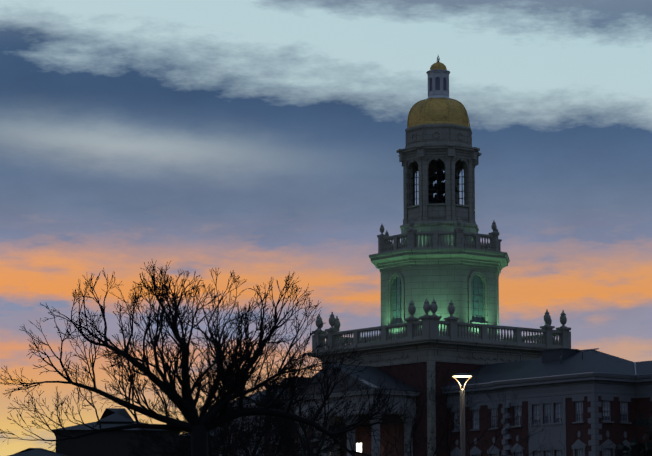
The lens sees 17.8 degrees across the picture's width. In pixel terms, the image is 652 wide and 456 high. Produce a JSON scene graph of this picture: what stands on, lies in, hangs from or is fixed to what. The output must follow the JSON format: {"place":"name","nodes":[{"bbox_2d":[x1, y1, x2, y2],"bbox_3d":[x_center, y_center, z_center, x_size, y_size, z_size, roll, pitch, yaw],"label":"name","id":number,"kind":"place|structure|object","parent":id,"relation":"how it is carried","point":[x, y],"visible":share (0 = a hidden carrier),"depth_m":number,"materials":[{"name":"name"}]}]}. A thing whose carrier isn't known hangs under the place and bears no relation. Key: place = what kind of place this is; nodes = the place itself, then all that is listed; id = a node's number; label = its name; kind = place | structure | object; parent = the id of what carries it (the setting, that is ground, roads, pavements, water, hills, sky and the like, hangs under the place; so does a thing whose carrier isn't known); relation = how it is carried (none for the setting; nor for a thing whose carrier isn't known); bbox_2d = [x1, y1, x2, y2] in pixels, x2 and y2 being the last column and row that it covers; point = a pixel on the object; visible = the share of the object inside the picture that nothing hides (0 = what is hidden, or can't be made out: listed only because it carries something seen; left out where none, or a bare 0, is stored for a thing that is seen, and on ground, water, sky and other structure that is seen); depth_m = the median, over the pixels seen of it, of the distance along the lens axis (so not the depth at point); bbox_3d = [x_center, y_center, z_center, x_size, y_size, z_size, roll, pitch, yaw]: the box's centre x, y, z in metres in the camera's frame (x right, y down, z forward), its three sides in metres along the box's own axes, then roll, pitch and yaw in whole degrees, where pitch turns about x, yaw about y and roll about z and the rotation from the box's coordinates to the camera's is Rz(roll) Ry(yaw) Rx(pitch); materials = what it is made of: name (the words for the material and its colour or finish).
{"place":"outdoors","nodes":[
{"label":"outdoors","id":0,"kind":"place"},
{"bbox_2d":[8,408,218,455],"bbox_3d":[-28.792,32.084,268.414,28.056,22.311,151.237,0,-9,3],"label":"distant buildings","id":1,"kind":"structure","parent":0,"point":[110,443],"depth_m":295.95,"materials":[{"name":"grey"}]},
{"bbox_2d":[175,377,318,455],"bbox_3d":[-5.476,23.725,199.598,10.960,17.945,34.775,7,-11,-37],"label":"wing","id":2,"kind":"structure","parent":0,"point":[254,398],"depth_m":193.72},
{"bbox_2d":[0,0,651,455],"label":"sky","id":3,"kind":"structure","parent":0,"point":[259,140],"materials":[{"name":"blue"}]},
{"bbox_2d":[306,56,570,455],"bbox_3d":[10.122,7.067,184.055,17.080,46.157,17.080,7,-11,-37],"label":"bell tower","id":4,"kind":"structure","parent":0,"point":[441,265],"depth_m":180.15,"materials":[{"name":"stone"}]},
{"bbox_2d":[440,348,651,455],"bbox_3d":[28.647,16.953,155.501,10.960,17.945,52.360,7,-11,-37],"label":"wing","id":5,"kind":"structure","parent":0,"point":[586,402],"depth_m":163.07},
{"label":"ground","id":6,"kind":"structure","parent":0,"visible":0},
{"bbox_2d":[0,260,410,455],"bbox_3d":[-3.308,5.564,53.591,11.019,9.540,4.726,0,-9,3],"label":"bare tree","id":7,"kind":"object","parent":6,"relation":"on","point":[201,425],"visible":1,"depth_m":53.99,"materials":[{"name":"black plant"}]},
{"bbox_2d":[126,348,318,455],"bbox_3d":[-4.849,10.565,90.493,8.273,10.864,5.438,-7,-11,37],"label":"bare tree","id":8,"kind":"object","parent":6,"relation":"on","point":[222,437],"visible":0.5,"depth_m":90.82,"materials":[{"name":"black plant"}]},
{"bbox_2d":[156,363,347,455],"bbox_3d":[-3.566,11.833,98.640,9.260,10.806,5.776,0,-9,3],"label":"bare tree","id":9,"kind":"object","parent":6,"relation":"on","point":[324,449],"visible":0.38,"depth_m":98.99,"materials":[{"name":"brown plant"}]},
{"bbox_2d":[220,341,416,455],"bbox_3d":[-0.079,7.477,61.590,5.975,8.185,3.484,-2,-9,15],"label":"bare tree","id":10,"kind":"object","parent":6,"relation":"on","point":[303,441],"visible":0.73,"depth_m":61.81,"materials":[{"name":"black plant"}]},
{"bbox_2d":[287,364,419,455],"bbox_3d":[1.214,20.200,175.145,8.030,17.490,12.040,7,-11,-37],"label":"portico","id":11,"kind":"structure","parent":6,"relation":"on","point":[373,374],"depth_m":173.85,"materials":[{"name":"stone"}]},
{"bbox_2d":[297,380,422,455],"bbox_3d":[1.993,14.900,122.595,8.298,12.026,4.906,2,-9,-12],"label":"bare tree","id":12,"kind":"object","parent":6,"relation":"on","point":[359,414],"visible":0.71,"depth_m":123.61,"materials":[{"name":"brown plant"}]},
{"bbox_2d":[339,359,487,455],"bbox_3d":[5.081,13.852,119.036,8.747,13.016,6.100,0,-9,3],"label":"bare tree","id":13,"kind":"object","parent":6,"relation":"on","point":[412,434],"visible":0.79,"depth_m":119.07,"materials":[{"name":"brown plant"}]},
{"bbox_2d":[452,373,471,455],"bbox_3d":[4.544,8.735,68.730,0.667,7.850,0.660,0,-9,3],"label":"street lamp","id":14,"kind":"object","parent":6,"relation":"on","point":[462,408],"visible":1,"depth_m":69.06,"materials":[{"name":"grey metal"}]},
{"bbox_2d":[384,368,551,455],"bbox_3d":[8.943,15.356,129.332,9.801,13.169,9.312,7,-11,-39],"label":"bare tree","id":15,"kind":"object","parent":6,"relation":"on","point":[450,431],"visible":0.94,"depth_m":129.13,"materials":[{"name":"brown plant"}]},
{"bbox_2d":[609,410,651,455],"bbox_3d":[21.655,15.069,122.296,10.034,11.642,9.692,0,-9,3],"label":"live oak tree","id":16,"kind":"object","parent":6,"relation":"on","point":[644,449],"visible":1,"depth_m":121.83,"materials":[{"name":"green plant"}]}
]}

